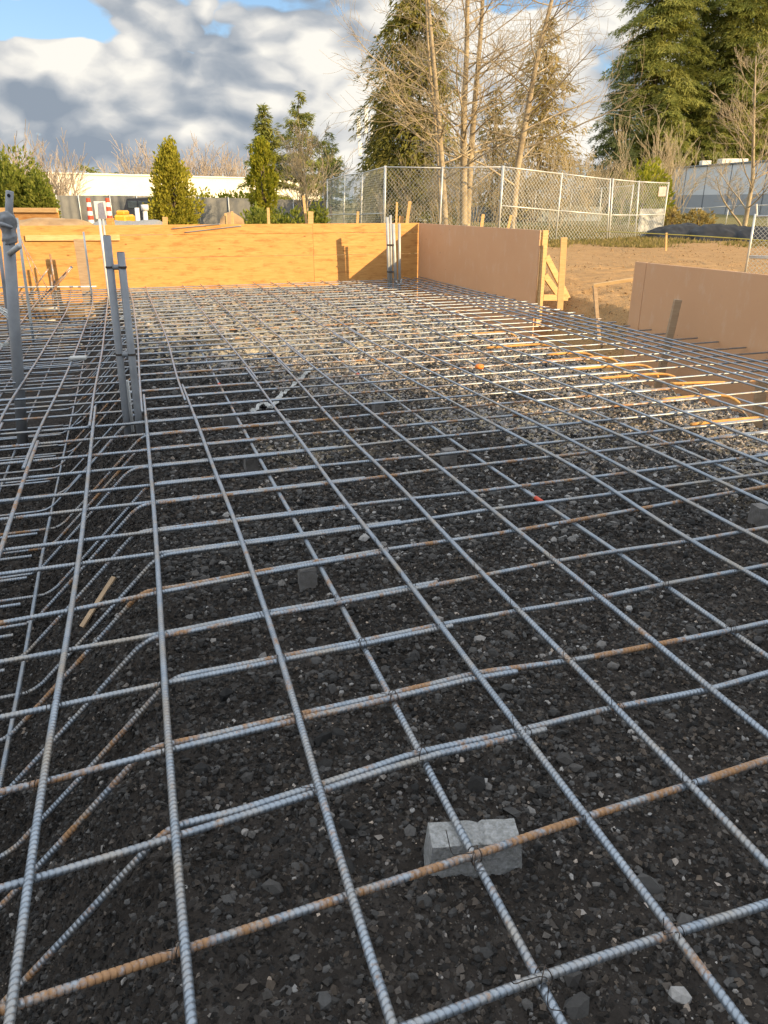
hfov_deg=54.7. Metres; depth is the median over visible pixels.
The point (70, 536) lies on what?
rebar
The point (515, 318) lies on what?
rebar
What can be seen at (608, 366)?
rebar
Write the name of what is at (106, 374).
rebar
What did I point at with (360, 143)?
cell mast
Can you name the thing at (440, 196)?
chain link fence
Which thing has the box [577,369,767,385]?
rebar
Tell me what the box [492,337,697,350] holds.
rebar
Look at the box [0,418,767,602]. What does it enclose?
rebar
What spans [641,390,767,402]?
rebar
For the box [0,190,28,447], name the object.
taped conduit
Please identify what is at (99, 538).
rebar
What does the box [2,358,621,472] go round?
rebar
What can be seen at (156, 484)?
rebar
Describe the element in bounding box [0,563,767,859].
rebar
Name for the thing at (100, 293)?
rebar
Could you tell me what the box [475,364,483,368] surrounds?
orange marker
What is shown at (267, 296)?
rebar
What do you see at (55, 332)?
rebar
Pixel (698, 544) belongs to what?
rebar
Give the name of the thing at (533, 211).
bare thicket
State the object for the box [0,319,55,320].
steel rod
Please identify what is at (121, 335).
rebar
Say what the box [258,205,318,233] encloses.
shrub
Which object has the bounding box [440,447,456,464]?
concrete block
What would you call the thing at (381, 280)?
rebar
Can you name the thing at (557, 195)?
bare thicket
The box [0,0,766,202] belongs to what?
sky
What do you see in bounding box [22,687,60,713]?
tie wire
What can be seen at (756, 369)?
rebar
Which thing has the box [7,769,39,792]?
tie wire
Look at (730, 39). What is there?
conifer tree
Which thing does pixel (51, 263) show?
steel rod
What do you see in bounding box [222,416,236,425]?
concrete block
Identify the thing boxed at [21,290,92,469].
rebar
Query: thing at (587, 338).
rebar
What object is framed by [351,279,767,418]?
rebar
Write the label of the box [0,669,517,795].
rebar
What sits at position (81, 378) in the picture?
rebar
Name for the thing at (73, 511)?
rebar
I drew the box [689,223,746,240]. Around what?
plastic heap
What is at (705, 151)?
conifer tree
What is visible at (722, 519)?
rebar
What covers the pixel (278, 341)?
rebar
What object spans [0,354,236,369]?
rebar
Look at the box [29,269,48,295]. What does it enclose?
steel rod
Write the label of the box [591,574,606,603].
tie wire
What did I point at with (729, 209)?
bare tree
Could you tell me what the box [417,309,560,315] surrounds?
rebar
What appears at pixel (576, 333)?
rebar
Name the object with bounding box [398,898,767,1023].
rebar
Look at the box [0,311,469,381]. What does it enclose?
rebar
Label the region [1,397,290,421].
rebar
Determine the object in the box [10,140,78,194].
bare thicket
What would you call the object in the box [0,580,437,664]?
rebar
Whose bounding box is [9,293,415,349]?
rebar
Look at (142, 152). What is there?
bare thicket
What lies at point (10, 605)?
rebar
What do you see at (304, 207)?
wooden stake
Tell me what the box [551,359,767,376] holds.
rebar
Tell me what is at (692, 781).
tie wire
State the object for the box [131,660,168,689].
tie wire
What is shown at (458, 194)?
bare thicket
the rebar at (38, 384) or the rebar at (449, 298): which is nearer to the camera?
the rebar at (38, 384)
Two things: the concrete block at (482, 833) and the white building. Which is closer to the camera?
the concrete block at (482, 833)
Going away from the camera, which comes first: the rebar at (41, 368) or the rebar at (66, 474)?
the rebar at (66, 474)
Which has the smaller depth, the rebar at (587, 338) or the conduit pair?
the conduit pair
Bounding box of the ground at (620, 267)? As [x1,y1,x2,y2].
[0,203,767,1023]
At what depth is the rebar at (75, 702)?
2.28 m
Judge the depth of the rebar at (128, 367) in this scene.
6.50 m
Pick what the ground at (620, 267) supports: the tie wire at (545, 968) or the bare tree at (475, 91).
the bare tree at (475, 91)
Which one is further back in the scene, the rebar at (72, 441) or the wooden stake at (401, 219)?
the wooden stake at (401, 219)
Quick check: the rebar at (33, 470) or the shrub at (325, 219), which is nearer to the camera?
the rebar at (33, 470)
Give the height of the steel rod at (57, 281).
0.768 m
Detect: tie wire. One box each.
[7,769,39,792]
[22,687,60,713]
[131,569,162,596]
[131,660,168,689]
[140,732,173,756]
[143,937,180,964]
[278,702,304,724]
[295,773,324,799]
[322,584,341,606]
[346,627,366,651]
[376,681,398,704]
[403,737,427,763]
[446,830,483,871]
[504,948,564,1011]
[509,592,525,618]
[512,716,531,741]
[563,649,576,670]
[571,801,591,827]
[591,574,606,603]
[611,696,624,717]
[658,567,668,590]
[663,918,684,944]
[682,767,698,793]
[725,613,737,637]
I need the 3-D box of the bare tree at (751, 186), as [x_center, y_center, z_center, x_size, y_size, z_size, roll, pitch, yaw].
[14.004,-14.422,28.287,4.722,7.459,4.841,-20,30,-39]
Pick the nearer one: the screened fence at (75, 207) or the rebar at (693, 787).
the rebar at (693, 787)
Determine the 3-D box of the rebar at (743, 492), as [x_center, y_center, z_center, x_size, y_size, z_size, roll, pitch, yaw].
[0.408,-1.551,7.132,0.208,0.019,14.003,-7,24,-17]
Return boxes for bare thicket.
[0,119,93,195]
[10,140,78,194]
[95,144,153,174]
[109,134,190,173]
[149,135,226,176]
[178,133,245,176]
[193,144,247,176]
[201,150,249,176]
[357,190,426,222]
[377,151,472,224]
[381,130,528,226]
[426,102,561,227]
[459,186,575,227]
[498,114,610,229]
[525,139,632,229]
[557,136,656,226]
[603,95,727,220]
[637,118,721,214]
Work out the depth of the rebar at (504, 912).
1.81 m
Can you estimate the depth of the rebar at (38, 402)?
7.38 m
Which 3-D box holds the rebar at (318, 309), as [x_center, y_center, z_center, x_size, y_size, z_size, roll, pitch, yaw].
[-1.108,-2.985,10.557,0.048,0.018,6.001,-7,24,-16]
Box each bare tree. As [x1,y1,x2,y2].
[268,119,357,220]
[294,122,355,216]
[317,0,575,225]
[323,0,589,224]
[328,0,536,223]
[368,0,605,225]
[411,0,662,228]
[699,42,767,225]
[707,159,766,225]
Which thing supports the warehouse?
on the ground at (620, 267)
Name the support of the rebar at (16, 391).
on the rebar
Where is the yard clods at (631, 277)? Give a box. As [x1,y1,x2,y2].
[540,244,767,368]
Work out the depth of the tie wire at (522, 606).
2.60 m
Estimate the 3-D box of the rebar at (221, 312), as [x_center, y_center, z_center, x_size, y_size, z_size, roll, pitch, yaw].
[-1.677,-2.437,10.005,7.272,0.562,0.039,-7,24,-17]
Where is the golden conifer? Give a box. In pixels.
[143,134,205,234]
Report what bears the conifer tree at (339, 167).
on the ground at (620, 267)
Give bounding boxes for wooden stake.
[73,239,95,318]
[162,217,167,234]
[231,211,233,223]
[267,208,269,233]
[302,196,307,223]
[308,211,312,227]
[356,211,358,222]
[395,202,397,222]
[399,216,403,222]
[405,201,410,222]
[480,214,484,226]
[507,215,511,227]
[557,237,566,309]
[592,286,600,339]
[653,299,681,388]
[665,233,667,250]
[752,378,767,427]
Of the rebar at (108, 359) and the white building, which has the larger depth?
the white building
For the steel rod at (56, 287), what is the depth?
11.82 m
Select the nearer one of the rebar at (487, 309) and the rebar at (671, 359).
the rebar at (671, 359)
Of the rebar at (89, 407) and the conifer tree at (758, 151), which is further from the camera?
the conifer tree at (758, 151)
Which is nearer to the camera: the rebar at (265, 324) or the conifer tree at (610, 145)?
the rebar at (265, 324)
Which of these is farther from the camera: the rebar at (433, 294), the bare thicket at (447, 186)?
the bare thicket at (447, 186)
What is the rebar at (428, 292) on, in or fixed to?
on the rebar at (739, 399)
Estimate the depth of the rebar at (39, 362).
9.20 m
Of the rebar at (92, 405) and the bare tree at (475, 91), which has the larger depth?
the bare tree at (475, 91)
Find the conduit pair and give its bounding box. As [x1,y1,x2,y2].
[103,235,143,439]
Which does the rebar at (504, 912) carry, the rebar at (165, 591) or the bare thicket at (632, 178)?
the rebar at (165, 591)
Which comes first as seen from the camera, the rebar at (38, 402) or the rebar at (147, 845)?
the rebar at (147, 845)
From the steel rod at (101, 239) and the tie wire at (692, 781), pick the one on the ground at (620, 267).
the steel rod at (101, 239)
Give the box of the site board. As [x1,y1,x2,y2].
[93,201,106,218]
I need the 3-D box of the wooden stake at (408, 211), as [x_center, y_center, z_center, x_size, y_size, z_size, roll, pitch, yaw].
[0.442,-5.626,14.556,0.181,0.874,0.040,0,23,0]
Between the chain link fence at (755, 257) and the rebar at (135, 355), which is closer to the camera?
the rebar at (135, 355)
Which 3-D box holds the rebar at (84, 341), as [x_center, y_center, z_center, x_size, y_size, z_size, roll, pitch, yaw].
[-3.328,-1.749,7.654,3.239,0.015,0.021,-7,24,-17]
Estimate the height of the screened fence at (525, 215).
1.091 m
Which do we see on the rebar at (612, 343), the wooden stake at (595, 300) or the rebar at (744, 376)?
the rebar at (744, 376)
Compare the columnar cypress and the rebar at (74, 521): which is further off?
the columnar cypress
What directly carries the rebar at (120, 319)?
on the rebar at (504, 912)
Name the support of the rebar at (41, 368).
on the rebar at (12, 457)
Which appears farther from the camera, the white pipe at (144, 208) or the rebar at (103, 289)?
the white pipe at (144, 208)
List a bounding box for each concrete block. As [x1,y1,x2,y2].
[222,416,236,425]
[244,458,258,471]
[298,567,317,592]
[372,400,384,412]
[424,818,521,877]
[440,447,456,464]
[747,503,767,526]
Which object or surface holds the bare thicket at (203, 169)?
on the ground at (620, 267)
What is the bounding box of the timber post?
[106,218,114,224]
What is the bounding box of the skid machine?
[114,210,134,220]
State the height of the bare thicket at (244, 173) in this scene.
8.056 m
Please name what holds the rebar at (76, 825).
on the rebar at (677, 447)
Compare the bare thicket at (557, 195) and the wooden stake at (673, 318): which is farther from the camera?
the bare thicket at (557, 195)
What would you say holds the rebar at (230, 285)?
on the rebar at (504, 912)
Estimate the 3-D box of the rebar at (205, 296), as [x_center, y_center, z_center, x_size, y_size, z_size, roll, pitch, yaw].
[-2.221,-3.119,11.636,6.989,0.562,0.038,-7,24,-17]
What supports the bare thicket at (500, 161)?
on the ground at (620, 267)
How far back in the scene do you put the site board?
23.41 m
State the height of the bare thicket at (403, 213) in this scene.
1.970 m
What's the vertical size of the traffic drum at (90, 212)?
1.380 m
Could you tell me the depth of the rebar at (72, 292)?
11.87 m
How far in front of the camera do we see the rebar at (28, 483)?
5.26 m
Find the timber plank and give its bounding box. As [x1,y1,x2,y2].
[594,278,632,286]
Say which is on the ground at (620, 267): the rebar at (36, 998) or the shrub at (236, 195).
the shrub at (236, 195)
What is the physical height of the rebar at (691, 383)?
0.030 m
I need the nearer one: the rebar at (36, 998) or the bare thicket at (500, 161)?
the rebar at (36, 998)
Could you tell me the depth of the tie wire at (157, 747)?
1.93 m
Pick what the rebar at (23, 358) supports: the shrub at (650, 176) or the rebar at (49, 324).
the rebar at (49, 324)
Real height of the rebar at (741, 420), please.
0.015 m
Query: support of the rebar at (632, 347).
on the rebar at (739, 399)
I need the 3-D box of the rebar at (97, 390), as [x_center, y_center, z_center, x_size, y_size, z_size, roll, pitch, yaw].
[-0.869,-1.439,7.619,7.182,0.562,0.043,-7,24,-17]
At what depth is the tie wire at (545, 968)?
1.33 m
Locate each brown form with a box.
[418,223,569,341]
[621,262,767,416]
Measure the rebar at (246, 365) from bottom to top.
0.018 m
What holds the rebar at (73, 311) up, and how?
on the rebar at (504, 912)
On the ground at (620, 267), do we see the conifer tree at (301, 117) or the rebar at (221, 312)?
the conifer tree at (301, 117)
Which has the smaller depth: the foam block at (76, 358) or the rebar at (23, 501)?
the rebar at (23, 501)
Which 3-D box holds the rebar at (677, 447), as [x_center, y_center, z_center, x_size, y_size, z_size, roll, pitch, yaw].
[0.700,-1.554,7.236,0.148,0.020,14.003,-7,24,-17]
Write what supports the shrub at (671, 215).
on the grass at (645, 242)
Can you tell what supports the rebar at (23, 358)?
on the rebar at (70, 536)
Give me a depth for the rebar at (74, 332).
8.19 m
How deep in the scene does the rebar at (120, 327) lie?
8.56 m
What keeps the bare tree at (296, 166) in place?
on the ground at (620, 267)
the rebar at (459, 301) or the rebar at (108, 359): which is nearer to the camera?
the rebar at (108, 359)
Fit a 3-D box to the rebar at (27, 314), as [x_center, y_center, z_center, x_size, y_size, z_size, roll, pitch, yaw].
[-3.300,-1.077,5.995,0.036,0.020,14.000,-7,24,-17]
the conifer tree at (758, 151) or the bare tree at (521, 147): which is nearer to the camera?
the bare tree at (521, 147)
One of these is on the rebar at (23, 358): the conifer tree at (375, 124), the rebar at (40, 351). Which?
the rebar at (40, 351)
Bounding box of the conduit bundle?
[386,215,401,290]
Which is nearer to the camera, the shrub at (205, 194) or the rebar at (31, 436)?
the rebar at (31, 436)
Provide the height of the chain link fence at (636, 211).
2.436 m
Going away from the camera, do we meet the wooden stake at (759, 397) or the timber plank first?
the wooden stake at (759, 397)
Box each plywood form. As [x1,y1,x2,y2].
[0,208,58,219]
[0,224,313,302]
[312,223,418,305]
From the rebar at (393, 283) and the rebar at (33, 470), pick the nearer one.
the rebar at (33, 470)
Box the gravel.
[0,285,767,1023]
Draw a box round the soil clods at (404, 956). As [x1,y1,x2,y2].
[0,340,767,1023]
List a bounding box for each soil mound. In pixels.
[3,218,93,260]
[93,219,183,258]
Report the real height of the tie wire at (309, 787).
0.121 m
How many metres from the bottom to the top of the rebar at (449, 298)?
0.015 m
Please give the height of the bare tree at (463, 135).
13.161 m
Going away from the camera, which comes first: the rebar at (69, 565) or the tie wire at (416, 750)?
the tie wire at (416, 750)
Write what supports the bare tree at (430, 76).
on the ground at (620, 267)
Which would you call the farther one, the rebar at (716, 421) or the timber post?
the timber post
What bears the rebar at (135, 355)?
on the rebar at (504, 912)
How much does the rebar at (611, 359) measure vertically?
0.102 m
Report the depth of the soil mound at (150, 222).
16.09 m
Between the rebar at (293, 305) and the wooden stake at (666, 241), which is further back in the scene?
the wooden stake at (666, 241)
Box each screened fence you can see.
[55,195,326,223]
[416,205,602,221]
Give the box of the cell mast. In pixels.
[357,105,373,178]
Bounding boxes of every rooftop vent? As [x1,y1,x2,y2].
[699,161,710,164]
[717,159,747,163]
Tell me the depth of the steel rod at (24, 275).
8.80 m
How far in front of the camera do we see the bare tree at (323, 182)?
41.57 m
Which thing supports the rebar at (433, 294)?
on the rebar at (739, 399)
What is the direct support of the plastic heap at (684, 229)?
on the ground at (620, 267)
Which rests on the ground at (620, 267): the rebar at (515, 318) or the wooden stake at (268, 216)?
the wooden stake at (268, 216)
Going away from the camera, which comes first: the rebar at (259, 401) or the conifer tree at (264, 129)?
the rebar at (259, 401)
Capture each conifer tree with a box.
[77,163,91,172]
[88,167,100,172]
[235,102,298,199]
[274,90,343,199]
[304,132,354,215]
[337,0,473,224]
[351,91,398,222]
[451,86,526,218]
[472,16,599,221]
[564,66,647,212]
[586,0,717,209]
[615,87,693,205]
[632,0,761,159]
[667,0,767,176]
[681,102,735,165]
[734,3,767,156]
[734,59,767,158]
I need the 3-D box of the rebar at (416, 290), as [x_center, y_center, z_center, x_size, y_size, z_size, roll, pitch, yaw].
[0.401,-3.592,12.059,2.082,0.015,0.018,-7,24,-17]
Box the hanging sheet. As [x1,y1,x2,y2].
[638,209,663,231]
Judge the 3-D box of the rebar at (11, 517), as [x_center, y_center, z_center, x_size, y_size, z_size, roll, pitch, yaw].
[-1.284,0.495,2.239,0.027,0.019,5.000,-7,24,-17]
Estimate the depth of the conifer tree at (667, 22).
95.29 m
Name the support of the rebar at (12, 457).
on the rebar at (70, 516)
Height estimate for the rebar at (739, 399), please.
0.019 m
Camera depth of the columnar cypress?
29.00 m
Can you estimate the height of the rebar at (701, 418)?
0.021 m
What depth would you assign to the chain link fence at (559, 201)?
26.05 m
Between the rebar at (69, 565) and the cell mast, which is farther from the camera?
the cell mast
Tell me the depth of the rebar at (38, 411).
7.06 m
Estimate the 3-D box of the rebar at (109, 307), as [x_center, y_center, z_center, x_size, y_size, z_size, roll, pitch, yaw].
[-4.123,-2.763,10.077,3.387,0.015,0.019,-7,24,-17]
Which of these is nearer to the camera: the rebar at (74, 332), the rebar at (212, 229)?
the rebar at (74, 332)
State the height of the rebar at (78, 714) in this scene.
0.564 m
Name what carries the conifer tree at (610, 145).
on the ground at (620, 267)
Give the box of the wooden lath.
[79,576,115,627]
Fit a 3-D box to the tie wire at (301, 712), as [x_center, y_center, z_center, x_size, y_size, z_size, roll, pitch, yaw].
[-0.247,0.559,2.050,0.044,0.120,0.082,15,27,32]
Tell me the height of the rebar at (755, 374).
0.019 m
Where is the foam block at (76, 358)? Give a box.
[68,355,86,360]
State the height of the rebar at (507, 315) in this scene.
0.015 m
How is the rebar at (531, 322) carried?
on the rebar at (739, 399)
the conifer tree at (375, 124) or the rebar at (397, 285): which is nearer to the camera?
the rebar at (397, 285)
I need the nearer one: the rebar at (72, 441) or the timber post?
the rebar at (72, 441)
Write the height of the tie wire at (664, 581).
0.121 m
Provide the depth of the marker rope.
19.78 m
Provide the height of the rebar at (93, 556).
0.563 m
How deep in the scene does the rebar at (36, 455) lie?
6.48 m
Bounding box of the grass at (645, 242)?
[485,224,767,247]
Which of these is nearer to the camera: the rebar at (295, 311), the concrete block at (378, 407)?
the concrete block at (378, 407)
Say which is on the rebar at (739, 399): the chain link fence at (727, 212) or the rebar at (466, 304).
the rebar at (466, 304)
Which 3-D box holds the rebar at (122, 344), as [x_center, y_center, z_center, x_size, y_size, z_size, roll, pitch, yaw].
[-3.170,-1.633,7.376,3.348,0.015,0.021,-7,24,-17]
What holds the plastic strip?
on the ground at (620, 267)
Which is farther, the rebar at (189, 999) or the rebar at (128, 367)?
the rebar at (128, 367)
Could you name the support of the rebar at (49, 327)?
on the rebar at (23, 358)
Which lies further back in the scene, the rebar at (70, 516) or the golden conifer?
the golden conifer
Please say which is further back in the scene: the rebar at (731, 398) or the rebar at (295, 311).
the rebar at (295, 311)
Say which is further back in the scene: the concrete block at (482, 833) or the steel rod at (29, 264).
the steel rod at (29, 264)
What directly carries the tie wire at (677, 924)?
on the rebar at (496, 993)
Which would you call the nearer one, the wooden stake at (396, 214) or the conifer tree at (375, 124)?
the wooden stake at (396, 214)
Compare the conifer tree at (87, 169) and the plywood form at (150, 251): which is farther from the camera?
the conifer tree at (87, 169)
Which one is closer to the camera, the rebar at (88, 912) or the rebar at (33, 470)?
the rebar at (88, 912)
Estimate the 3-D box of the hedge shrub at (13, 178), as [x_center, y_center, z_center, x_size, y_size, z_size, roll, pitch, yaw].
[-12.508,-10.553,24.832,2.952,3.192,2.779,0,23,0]
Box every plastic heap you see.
[641,222,698,238]
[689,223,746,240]
[737,226,767,241]
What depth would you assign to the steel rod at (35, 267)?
11.33 m
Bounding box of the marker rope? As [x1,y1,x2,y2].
[598,231,767,240]
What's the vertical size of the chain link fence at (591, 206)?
2.371 m
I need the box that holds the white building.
[25,172,319,200]
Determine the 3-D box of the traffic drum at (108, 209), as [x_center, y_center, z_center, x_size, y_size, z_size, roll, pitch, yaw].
[-8.591,-9.105,23.290,0.400,1.380,0.390,0,23,0]
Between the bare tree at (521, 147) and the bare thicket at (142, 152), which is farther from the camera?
the bare thicket at (142, 152)
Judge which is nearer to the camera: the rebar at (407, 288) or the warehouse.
the rebar at (407, 288)
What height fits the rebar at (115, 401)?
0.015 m
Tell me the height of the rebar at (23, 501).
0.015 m
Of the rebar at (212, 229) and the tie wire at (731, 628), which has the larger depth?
the rebar at (212, 229)
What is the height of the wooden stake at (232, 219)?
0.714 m
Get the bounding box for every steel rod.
[0,246,8,334]
[0,286,96,287]
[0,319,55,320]
[16,218,34,342]
[21,238,38,291]
[21,241,47,288]
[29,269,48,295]
[32,266,71,309]
[32,267,72,314]
[49,254,60,320]
[50,274,55,317]
[83,232,91,301]
[98,219,109,306]
[102,219,105,234]
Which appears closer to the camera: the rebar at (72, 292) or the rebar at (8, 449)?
the rebar at (8, 449)
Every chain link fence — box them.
[327,166,384,232]
[384,166,502,232]
[498,166,610,240]
[533,185,633,228]
[608,178,669,237]
[675,205,767,225]
[744,214,767,272]
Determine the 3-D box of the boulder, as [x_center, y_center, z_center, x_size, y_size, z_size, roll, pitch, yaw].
[-3.355,-6.010,16.564,0.573,1.284,0.700,0,23,0]
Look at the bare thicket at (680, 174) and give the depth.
54.35 m
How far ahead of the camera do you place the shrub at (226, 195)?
47.76 m
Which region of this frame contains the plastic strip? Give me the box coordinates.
[249,367,312,411]
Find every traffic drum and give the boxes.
[86,198,93,223]
[105,198,112,217]
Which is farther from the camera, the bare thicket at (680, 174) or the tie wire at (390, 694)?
the bare thicket at (680, 174)
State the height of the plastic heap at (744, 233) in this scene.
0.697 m
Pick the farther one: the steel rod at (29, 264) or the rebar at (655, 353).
the steel rod at (29, 264)
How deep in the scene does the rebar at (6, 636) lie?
3.41 m
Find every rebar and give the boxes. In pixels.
[0,284,373,333]
[0,286,185,292]
[0,288,71,422]
[0,289,46,349]
[0,290,190,297]
[0,292,176,299]
[0,294,195,301]
[0,296,189,303]
[0,298,201,306]
[0,298,418,358]
[0,303,439,367]
[0,305,441,371]
[0,308,212,317]
[0,308,451,376]
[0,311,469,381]
[0,312,197,321]
[0,314,218,324]
[0,318,476,393]
[0,319,188,328]
[0,321,92,787]
[0,321,223,332]
[0,322,67,491]
[0,322,87,326]
[0,324,511,406]
[0,325,42,396]
[0,325,86,329]
[0,326,197,336]
[0,328,513,413]
[0,329,229,341]
[0,331,85,335]
[0,334,84,338]
[0,338,234,351]
[0,341,560,438]
[0,343,224,356]
[0,347,570,451]
[0,348,80,353]
[0,348,239,362]
[0,352,585,459]
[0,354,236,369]
[0,359,245,375]
[0,360,78,365]
[0,364,632,484]
[0,365,76,370]
[0,366,256,384]
[0,371,644,499]
[0,373,251,391]
[0,375,74,380]
[0,380,676,516]
[0,381,266,401]
[0,382,73,387]
[0,386,710,535]
[0,387,71,392]
[0,389,260,410]
[0,400,68,405]
[0,407,754,579]
[0,409,66,414]
[0,411,276,435]
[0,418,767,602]
[0,419,309,448]
[0,425,62,431]
[0,431,767,629]
[0,434,60,440]
[0,435,294,465]
[0,440,39,558]
[0,444,58,450]
[0,446,335,481]
[0,455,55,461]
[0,466,317,503]
[0,468,52,474]
[0,472,767,699]
[0,476,364,521]
[0,480,49,487]
[0,484,767,742]
[0,520,400,576]
[0,525,767,799]
[0,532,37,539]
[0,550,388,625]
[0,555,31,561]
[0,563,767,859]
[0,576,26,582]
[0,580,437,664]
[0,603,20,608]
[0,619,767,911]
[0,623,453,720]
[0,633,13,638]
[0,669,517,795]
[0,670,767,1003]
[0,727,547,892]
[0,755,767,1015]
[1,307,176,315]
[1,337,545,431]
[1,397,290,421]
[1,499,45,503]
[2,288,173,294]
[2,290,388,342]
[2,344,82,348]
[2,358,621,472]
[2,397,729,554]
[2,506,347,552]
[3,301,190,309]
[3,406,96,1023]
[6,320,490,398]
[7,300,433,360]
[7,314,472,387]
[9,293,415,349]
[19,453,767,655]
[20,303,206,311]
[21,281,371,326]
[21,282,365,329]
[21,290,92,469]
[22,288,381,338]
[22,291,402,345]
[22,334,205,344]
[74,332,523,413]
[79,296,413,348]
[88,296,108,426]
[92,286,386,330]
[128,286,142,412]
[143,394,197,1023]
[145,286,185,400]
[164,288,567,1023]
[172,224,220,228]
[182,285,258,379]
[182,384,397,1023]
[185,226,239,232]
[200,284,291,371]
[218,283,305,358]
[238,287,767,659]
[245,367,749,1023]
[253,282,354,345]
[270,282,363,335]
[277,359,767,870]
[285,344,767,739]
[287,281,767,505]
[304,283,767,488]
[320,280,767,465]
[332,279,419,281]
[332,333,767,585]
[337,280,767,444]
[343,283,440,286]
[346,285,451,288]
[348,287,457,290]
[348,328,767,545]
[349,280,423,282]
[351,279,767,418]
[352,282,431,284]
[354,288,463,292]
[367,281,767,409]
[367,290,471,294]
[370,294,496,299]
[371,292,485,296]
[376,296,504,301]
[383,278,767,390]
[392,278,767,383]
[397,301,527,306]
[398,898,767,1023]
[401,278,767,378]
[401,303,537,309]
[402,299,515,303]
[403,277,767,372]
[410,306,548,312]
[414,277,767,368]
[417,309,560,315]
[418,276,767,364]
[422,312,575,319]
[430,315,583,322]
[445,318,601,326]
[451,325,629,335]
[454,331,519,341]
[468,321,615,329]
[476,329,651,339]
[482,333,665,344]
[486,343,557,355]
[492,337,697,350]
[519,341,718,354]
[534,347,745,361]
[540,356,620,369]
[544,352,767,368]
[547,352,599,363]
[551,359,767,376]
[573,363,658,377]
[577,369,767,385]
[597,373,683,385]
[632,379,767,390]
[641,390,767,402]
[661,393,743,407]
[669,402,767,412]
[670,381,727,384]
[690,416,763,425]
[717,430,767,436]
[718,418,764,422]
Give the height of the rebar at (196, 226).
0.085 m
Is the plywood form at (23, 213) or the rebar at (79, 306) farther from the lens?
the plywood form at (23, 213)
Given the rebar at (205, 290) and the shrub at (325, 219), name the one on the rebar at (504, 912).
the rebar at (205, 290)
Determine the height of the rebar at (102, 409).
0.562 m
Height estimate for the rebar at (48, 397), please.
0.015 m
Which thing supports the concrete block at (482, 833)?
on the ground at (620, 267)
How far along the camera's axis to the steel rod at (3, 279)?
8.24 m
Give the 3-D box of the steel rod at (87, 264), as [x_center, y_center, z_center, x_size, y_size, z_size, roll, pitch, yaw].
[-4.521,-3.730,11.339,0.049,1.032,0.030,0,23,0]
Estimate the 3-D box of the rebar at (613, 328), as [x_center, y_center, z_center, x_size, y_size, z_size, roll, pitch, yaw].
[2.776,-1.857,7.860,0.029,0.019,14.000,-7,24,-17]
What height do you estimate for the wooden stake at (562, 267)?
0.978 m
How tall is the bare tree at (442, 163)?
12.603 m
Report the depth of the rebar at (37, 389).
7.90 m
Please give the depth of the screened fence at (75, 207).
42.24 m
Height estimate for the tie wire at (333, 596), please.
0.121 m
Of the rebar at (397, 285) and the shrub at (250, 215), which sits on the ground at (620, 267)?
the shrub at (250, 215)
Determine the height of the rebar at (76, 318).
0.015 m
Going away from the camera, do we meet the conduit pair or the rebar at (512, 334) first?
the conduit pair
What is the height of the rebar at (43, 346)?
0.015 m
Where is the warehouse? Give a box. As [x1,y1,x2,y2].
[666,160,767,214]
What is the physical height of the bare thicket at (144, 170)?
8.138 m
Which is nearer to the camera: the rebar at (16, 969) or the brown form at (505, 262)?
the rebar at (16, 969)
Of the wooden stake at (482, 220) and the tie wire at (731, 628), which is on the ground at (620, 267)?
the wooden stake at (482, 220)
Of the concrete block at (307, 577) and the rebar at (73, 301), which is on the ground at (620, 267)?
the concrete block at (307, 577)
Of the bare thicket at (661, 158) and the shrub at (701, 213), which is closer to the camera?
the shrub at (701, 213)
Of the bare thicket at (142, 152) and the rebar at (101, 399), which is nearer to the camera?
the rebar at (101, 399)
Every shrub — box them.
[0,144,58,207]
[20,165,61,217]
[194,187,214,197]
[215,189,234,197]
[229,187,248,198]
[240,201,277,233]
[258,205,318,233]
[309,197,330,223]
[609,155,675,225]
[664,206,681,225]
[674,207,718,225]
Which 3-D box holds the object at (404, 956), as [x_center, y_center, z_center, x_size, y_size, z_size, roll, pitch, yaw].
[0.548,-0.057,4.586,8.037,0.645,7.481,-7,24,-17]
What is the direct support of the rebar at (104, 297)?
on the rebar at (504, 912)
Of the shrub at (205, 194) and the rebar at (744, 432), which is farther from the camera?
the shrub at (205, 194)
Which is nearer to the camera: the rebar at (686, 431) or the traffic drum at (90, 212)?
the rebar at (686, 431)
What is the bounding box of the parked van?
[124,198,153,220]
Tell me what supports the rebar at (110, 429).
on the rebar at (740, 637)
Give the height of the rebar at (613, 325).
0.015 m
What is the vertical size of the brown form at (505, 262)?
1.647 m
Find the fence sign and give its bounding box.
[658,187,666,195]
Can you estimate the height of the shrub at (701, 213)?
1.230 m
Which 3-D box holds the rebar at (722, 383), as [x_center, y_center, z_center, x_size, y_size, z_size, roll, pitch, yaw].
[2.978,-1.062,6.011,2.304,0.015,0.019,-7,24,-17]
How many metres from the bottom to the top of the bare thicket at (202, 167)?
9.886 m
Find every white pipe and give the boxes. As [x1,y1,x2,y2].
[135,208,139,220]
[141,205,148,219]
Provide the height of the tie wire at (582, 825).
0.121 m
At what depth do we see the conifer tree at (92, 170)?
101.55 m
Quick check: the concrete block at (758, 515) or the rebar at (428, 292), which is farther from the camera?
the rebar at (428, 292)
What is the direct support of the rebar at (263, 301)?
on the rebar at (740, 637)
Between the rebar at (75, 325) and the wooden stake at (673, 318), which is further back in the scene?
the rebar at (75, 325)
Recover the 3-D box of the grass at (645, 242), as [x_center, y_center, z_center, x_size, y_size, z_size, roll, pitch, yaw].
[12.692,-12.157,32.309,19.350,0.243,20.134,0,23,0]
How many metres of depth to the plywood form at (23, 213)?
16.12 m
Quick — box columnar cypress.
[246,135,278,233]

